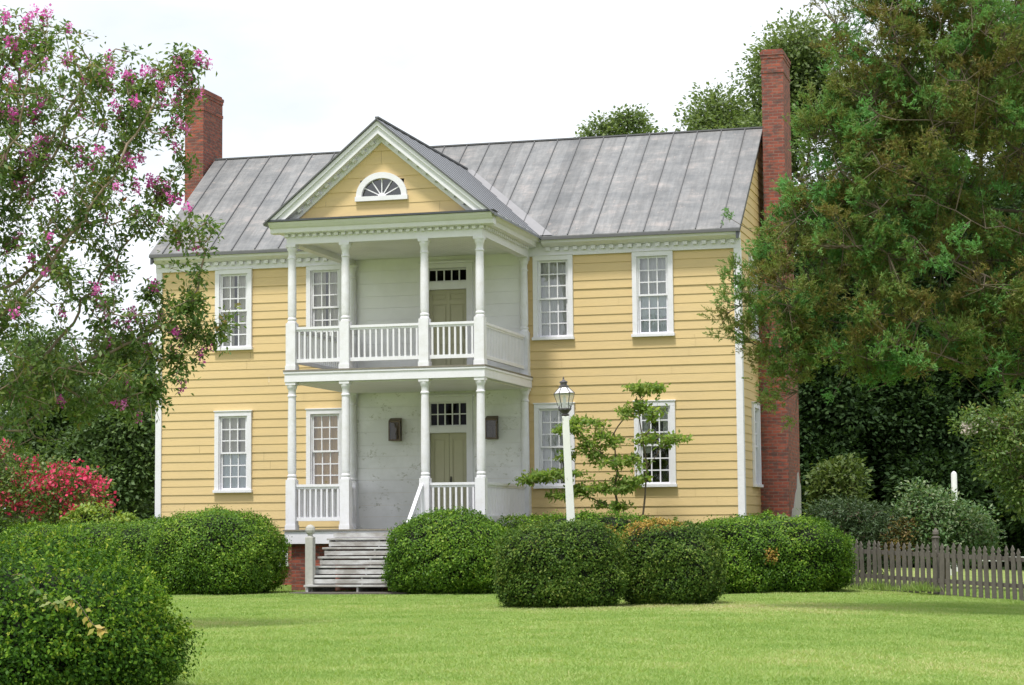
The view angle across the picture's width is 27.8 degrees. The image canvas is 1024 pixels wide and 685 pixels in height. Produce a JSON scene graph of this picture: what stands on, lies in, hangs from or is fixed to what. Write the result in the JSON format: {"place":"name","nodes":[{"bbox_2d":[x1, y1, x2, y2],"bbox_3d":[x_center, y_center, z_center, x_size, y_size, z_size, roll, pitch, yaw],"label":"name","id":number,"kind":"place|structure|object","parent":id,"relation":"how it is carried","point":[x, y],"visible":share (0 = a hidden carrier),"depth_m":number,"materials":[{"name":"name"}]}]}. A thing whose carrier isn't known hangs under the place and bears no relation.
{"place":"outdoors","nodes":[
{"label":"outdoors","id":0,"kind":"place"},
{"bbox_2d":[0,0,1015,416],"label":"sky","id":1,"kind":"structure","parent":0,"point":[293,76],"materials":[{"name":"white"}]},
{"bbox_2d":[128,565,1023,684],"bbox_3d":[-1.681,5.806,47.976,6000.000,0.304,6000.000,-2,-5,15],"label":"ground","id":2,"kind":"structure","parent":0,"point":[970,573],"depth_m":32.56,"materials":[{"name":"green plant"}]},
{"bbox_2d":[0,356,12,530],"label":"broadleaf tree","id":3,"kind":"object","parent":2,"relation":"on","point":[1,461],"visible":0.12,"depth_m":69.56,"materials":[{"name":"green plant"}]},
{"bbox_2d":[0,321,89,524],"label":"broadleaf tree","id":4,"kind":"object","parent":2,"relation":"on","point":[27,343],"visible":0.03,"depth_m":80.59,"materials":[{"name":"green plant"}]},
{"bbox_2d":[0,362,115,537],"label":"broadleaf tree","id":5,"kind":"object","parent":2,"relation":"on","point":[56,423],"visible":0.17,"depth_m":69.29,"materials":[{"name":"green plant"}]},
{"bbox_2d":[0,436,117,532],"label":"flowering shrub","id":6,"kind":"object","parent":2,"relation":"on","point":[24,485],"visible":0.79,"depth_m":53.73,"materials":[{"name":"red plant"}]},
{"bbox_2d":[0,519,137,581],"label":"hedge","id":7,"kind":"object","parent":2,"relation":"on","point":[101,530],"visible":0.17,"depth_m":48.27,"materials":[{"name":"green plant"}]},
{"bbox_2d":[59,500,113,526],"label":"lime shrub","id":8,"kind":"object","parent":2,"relation":"on","point":[93,513],"visible":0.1,"depth_m":50.59,"materials":[{"name":"green plant"}]},
{"bbox_2d":[58,370,155,524],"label":"broadleaf tree","id":9,"kind":"object","parent":2,"relation":"on","point":[123,454],"visible":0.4,"depth_m":67.72,"materials":[{"name":"green plant"}]},
{"bbox_2d":[0,518,214,684],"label":"boxwood bush","id":10,"kind":"object","parent":2,"relation":"on","point":[139,642],"visible":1,"depth_m":16.95,"materials":[{"name":"green plant"}]},
{"bbox_2d":[11,574,107,637],"bbox_3d":[-3.618,2.102,16.469,0.857,0.514,0.130,-2,-5,15],"label":"climbing vine","id":11,"kind":"object","parent":10,"relation":"attached to","point":[101,630],"visible":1,"depth_m":16.47,"materials":[{"name":"yellow plant"}]},
{"bbox_2d":[81,330,155,515],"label":"broadleaf tree","id":12,"kind":"object","parent":2,"relation":"on","point":[145,372],"visible":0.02,"depth_m":79.16,"materials":[{"name":"green plant"}]},
{"bbox_2d":[0,3,246,458],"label":"crape myrtle","id":13,"kind":"object","parent":2,"relation":"on","point":[14,118],"visible":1,"depth_m":27.80,"materials":[{"name":"green plant"}]},
{"bbox_2d":[109,510,143,525],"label":"lime shrub","id":14,"kind":"object","parent":2,"relation":"on","point":[121,518],"visible":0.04,"depth_m":49.93,"materials":[{"name":"green plant"}]},
{"bbox_2d":[108,514,179,589],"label":"boxwood bush","id":15,"kind":"object","parent":2,"relation":"on","point":[140,536],"visible":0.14,"depth_m":45.08,"materials":[{"name":"green plant"}]},
{"bbox_2d":[148,371,155,516],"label":"broadleaf tree","id":16,"kind":"object","parent":2,"relation":"on","point":[152,499],"depth_m":77.80,"materials":[{"name":"green plant"}]},
{"bbox_2d":[142,504,292,594],"bbox_3d":[-6.201,4.357,43.361,3.008,1.934,2.769,-2,-5,15],"label":"boxwood bush","id":17,"kind":"object","parent":2,"relation":"on","point":[215,550],"visible":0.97,"depth_m":42.43,"materials":[{"name":"green plant"}]},
{"bbox_2d":[290,484,423,594],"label":"porch steps","id":18,"kind":"structure","parent":2,"relation":"on","point":[323,579],"depth_m":43.31,"materials":[{"name":"paint"}]},
{"bbox_2d":[379,504,508,593],"bbox_3d":[-1.307,4.253,42.306,2.982,1.860,2.618,-2,-5,15],"label":"boxwood bush","id":19,"kind":"object","parent":2,"relation":"on","point":[443,551],"visible":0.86,"depth_m":41.40,"materials":[{"name":"green plant"}]},
{"bbox_2d":[149,49,801,590],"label":"house","id":20,"kind":"structure","parent":2,"relation":"on","point":[441,301],"depth_m":47.98,"materials":[{"name":"yellow paint"}]},
{"bbox_2d":[213,410,252,492],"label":"window","id":21,"kind":"structure","parent":20,"relation":"in","point":[233,428],"depth_m":49.65,"materials":[{"name":"paint"}]},
{"bbox_2d":[213,267,252,350],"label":"window","id":22,"kind":"structure","parent":20,"relation":"in","point":[232,285],"depth_m":49.97,"materials":[{"name":"paint"}]},
{"bbox_2d":[305,264,341,336],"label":"window","id":23,"kind":"structure","parent":20,"relation":"in","point":[323,281],"depth_m":49.37,"materials":[{"name":"paint"}]},
{"bbox_2d":[305,408,365,483],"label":"window","id":24,"kind":"structure","parent":20,"relation":"in","point":[323,425],"depth_m":49.06,"materials":[{"name":"paint"}]},
{"bbox_2d":[388,418,401,440],"bbox_3d":[-2.737,2.040,48.452,0.284,0.540,0.190,-2,-5,15],"label":"wall lantern","id":25,"kind":"object","parent":20,"relation":"attached to","point":[394,429],"depth_m":48.47,"materials":[{"name":"brown metal"}]},
{"bbox_2d":[418,260,474,365],"bbox_3d":[-1.507,-0.534,48.483,1.360,2.758,0.300,-2,-5,15],"label":"door","id":26,"kind":"structure","parent":20,"relation":"in","point":[451,287],"depth_m":48.51,"materials":[{"name":"paint"}]},
{"bbox_2d":[419,394,489,514],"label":"door","id":27,"kind":"structure","parent":20,"relation":"in","point":[450,415],"depth_m":48.23,"materials":[{"name":"paint"}]},
{"bbox_2d":[485,416,498,438],"bbox_3d":[-0.465,1.966,47.838,0.284,0.540,0.190,-2,-5,15],"label":"wall lantern","id":28,"kind":"object","parent":20,"relation":"attached to","point":[491,427],"depth_m":47.86,"materials":[{"name":"brown metal"}]},
{"bbox_2d":[531,253,574,340],"bbox_3d":[0.967,-1.044,47.859,1.000,1.986,0.285,-2,-5,15],"label":"window","id":29,"kind":"structure","parent":20,"relation":"in","point":[553,317],"depth_m":47.89,"materials":[{"name":"paint"}]},
{"bbox_2d":[533,402,574,488],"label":"window","id":30,"kind":"structure","parent":20,"relation":"in","point":[546,415],"depth_m":47.61,"materials":[{"name":"paint"}]},
{"bbox_2d":[630,249,674,336],"bbox_3d":[3.233,-1.118,47.246,1.000,1.986,0.285,-2,-5,15],"label":"window","id":31,"kind":"structure","parent":20,"relation":"in","point":[652,270],"depth_m":47.26,"materials":[{"name":"paint"}]},
{"bbox_2d":[634,400,677,486],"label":"window","id":32,"kind":"structure","parent":20,"relation":"in","point":[663,471],"depth_m":46.98,"materials":[{"name":"paint"}]},
{"bbox_2d":[748,254,760,341],"bbox_3d":[5.606,-1.031,48.471,0.285,1.986,1.000,-2,-5,15],"label":"window","id":33,"kind":"structure","parent":20,"relation":"in","point":[756,335],"depth_m":48.17,"materials":[{"name":"paint"}]},
{"bbox_2d":[749,401,763,486],"bbox_3d":[5.636,2.387,48.169,0.285,1.971,1.000,-2,-5,15],"label":"window","id":34,"kind":"structure","parent":20,"relation":"in","point":[756,422],"depth_m":48.42,"materials":[{"name":"paint"}]},
{"bbox_2d":[488,515,631,607],"bbox_3d":[0.820,3.704,34.944,2.469,1.600,1.750,-1,-5,0],"label":"evergreen bush","id":35,"kind":"object","parent":2,"relation":"on","point":[573,563],"visible":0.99,"depth_m":34.30,"materials":[{"name":"green plant"}]},
{"bbox_2d":[554,377,574,520],"bbox_3d":[1.008,2.640,36.257,0.379,4.100,0.334,-3,-5,0],"label":"lamp post","id":36,"kind":"object","parent":2,"relation":"on","point":[563,388],"visible":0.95,"depth_m":36.26,"materials":[{"name":"paint"}]},
{"bbox_2d":[494,508,667,537],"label":"hedge","id":37,"kind":"object","parent":2,"relation":"on","point":[622,521],"visible":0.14,"depth_m":44.09,"materials":[{"name":"green plant"}]},
{"bbox_2d":[508,379,693,516],"bbox_3d":[1.969,3.102,45.537,4.153,4.599,1.246,-1,-5,6],"label":"dogwood sapling","id":38,"kind":"object","parent":2,"relation":"on","point":[624,485],"visible":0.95,"depth_m":45.41,"materials":[{"name":"green plant"}]},
{"bbox_2d":[575,103,664,136],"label":"broadleaf tree","id":39,"kind":"object","parent":2,"relation":"on","point":[629,121],"visible":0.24,"depth_m":104.30,"materials":[{"name":"green plant"}]},
{"bbox_2d":[618,516,731,604],"bbox_3d":[2.766,3.763,35.707,2.067,1.574,1.874,-2,-5,15],"label":"evergreen bush","id":40,"kind":"object","parent":2,"relation":"on","point":[675,562],"visible":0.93,"depth_m":35.14,"materials":[{"name":"green plant"}]},
{"bbox_2d":[664,78,754,131],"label":"broadleaf tree","id":41,"kind":"object","parent":2,"relation":"on","point":[714,105],"visible":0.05,"depth_m":76.52,"materials":[{"name":"green plant"}]},
{"bbox_2d":[694,508,858,593],"bbox_3d":[5.098,4.196,41.531,3.813,1.752,2.524,0,-5,-5],"label":"hedge","id":42,"kind":"object","parent":2,"relation":"on","point":[767,552],"visible":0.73,"depth_m":40.65,"materials":[{"name":"green plant"}]},
{"bbox_2d":[703,7,913,283],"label":"broadleaf tree","id":43,"kind":"object","parent":2,"relation":"on","point":[804,58],"visible":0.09,"depth_m":74.09,"materials":[{"name":"green plant"}]},
{"bbox_2d":[793,250,878,516],"bbox_3d":[9.085,2.175,65.551,5.164,10.747,5.889,-2,-5,15],"label":"broadleaf tree","id":44,"kind":"object","parent":2,"relation":"on","point":[834,325],"visible":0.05,"depth_m":63.79,"materials":[{"name":"green plant"}]},
{"bbox_2d":[800,452,873,528],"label":"garden shrub","id":45,"kind":"object","parent":2,"relation":"on","point":[837,477],"visible":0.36,"depth_m":47.48,"materials":[{"name":"green plant"}]},
{"bbox_2d":[798,300,889,515],"bbox_3d":[9.708,3.046,64.499,4.504,8.878,5.718,-2,-5,15],"label":"broadleaf tree","id":46,"kind":"object","parent":2,"relation":"on","point":[845,403],"visible":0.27,"depth_m":63.46,"materials":[{"name":"green plant"}]},
{"bbox_2d":[696,0,1023,432],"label":"cedar tree","id":47,"kind":"object","parent":2,"relation":"on","point":[852,115],"visible":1,"depth_m":32.51,"materials":[{"name":"green plant"}]},
{"bbox_2d":[796,492,930,578],"bbox_3d":[7.792,4.355,46.045,3.111,2.082,2.142,-2,-5,15],"label":"garden shrub","id":48,"kind":"object","parent":2,"relation":"on","point":[858,527],"visible":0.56,"depth_m":45.74,"materials":[{"name":"green plant"}]},
{"bbox_2d":[805,190,953,399],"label":"broadleaf tree","id":49,"kind":"object","parent":2,"relation":"on","point":[818,215],"depth_m":70.72,"materials":[{"name":"green plant"}]},
{"bbox_2d":[794,198,965,565],"bbox_3d":[11.527,1.407,66.445,6.866,12.353,6.828,-2,-5,15],"label":"broadleaf tree","id":50,"kind":"object","parent":2,"relation":"on","point":[888,432],"visible":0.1,"depth_m":64.03,"materials":[{"name":"green plant"}]},
{"bbox_2d":[814,52,945,219],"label":"broadleaf tree","id":51,"kind":"object","parent":2,"relation":"on","point":[834,151],"depth_m":76.17,"materials":[{"name":"green plant"}]},
{"bbox_2d":[843,578,951,591],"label":"weed clump","id":52,"kind":"object","parent":2,"relation":"on","point":[921,586],"visible":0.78,"depth_m":41.81,"materials":[{"name":"green plant"}]},
{"bbox_2d":[879,515,921,564],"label":"garden shrub","id":53,"kind":"object","parent":2,"relation":"on","point":[896,540],"visible":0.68,"depth_m":45.31,"materials":[{"name":"green plant"}]},
{"bbox_2d":[864,368,999,567],"bbox_3d":[12.589,4.013,64.285,5.114,6.830,5.067,-2,-5,15],"label":"broadleaf tree","id":54,"kind":"object","parent":2,"relation":"on","point":[934,460],"visible":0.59,"depth_m":63.32,"materials":[{"name":"green plant"}]},
{"bbox_2d":[850,528,1023,600],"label":"picket fence","id":55,"kind":"object","parent":2,"relation":"on","point":[939,579],"visible":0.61,"depth_m":40.76,"materials":[{"name":"grey wood"}]},
{"bbox_2d":[905,176,970,289],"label":"broadleaf tree","id":56,"kind":"object","parent":2,"relation":"on","point":[922,275],"depth_m":74.89,"materials":[{"name":"green plant"}]},
{"bbox_2d":[884,476,1007,584],"bbox_3d":[9.562,4.148,45.741,2.753,2.410,2.019,-2,-5,15],"label":"garden shrub","id":57,"kind":"object","parent":2,"relation":"on","point":[961,525],"visible":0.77,"depth_m":45.38,"materials":[{"name":"green plant"}]},
{"bbox_2d":[878,166,1023,567],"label":"broadleaf tree","id":58,"kind":"object","parent":2,"relation":"on","point":[997,201],"visible":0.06,"depth_m":66.30,"materials":[{"name":"green plant"}]},
{"bbox_2d":[879,19,1023,283],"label":"broadleaf tree","id":59,"kind":"object","parent":2,"relation":"on","point":[922,189],"visible":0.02,"depth_m":71.97,"materials":[{"name":"green plant"}]},
{"bbox_2d":[951,471,957,571],"bbox_3d":[12.784,5.180,59.577,0.170,2.930,0.170,-2,-5,15],"label":"pole","id":60,"kind":"object","parent":2,"relation":"on","point":[954,479],"visible":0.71,"depth_m":59.61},
{"bbox_2d":[927,330,1010,564],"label":"broadleaf tree","id":61,"kind":"object","parent":2,"relation":"on","point":[990,487],"depth_m":67.69,"materials":[{"name":"green plant"}]},
{"bbox_2d":[946,384,1023,522],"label":"flowering shrub","id":62,"kind":"object","parent":2,"relation":"on","point":[1011,445],"visible":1,"depth_m":43.76,"materials":[{"name":"green plant"}]},
{"bbox_2d":[950,351,1023,569],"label":"broadleaf tree","id":63,"kind":"object","parent":2,"relation":"on","point":[1014,531],"visible":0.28,"depth_m":63.85,"materials":[{"name":"green plant"}]},
{"bbox_2d":[958,184,1023,492],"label":"broadleaf tree","id":64,"kind":"object","parent":2,"relation":"on","point":[1017,255],"depth_m":67.33,"materials":[{"name":"green plant"}]},
{"bbox_2d":[983,143,1009,177],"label":"broadleaf tree","id":65,"kind":"object","parent":2,"relation":"on","point":[989,153],"visible":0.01,"depth_m":77.49,"materials":[{"name":"green plant"}]}
]}

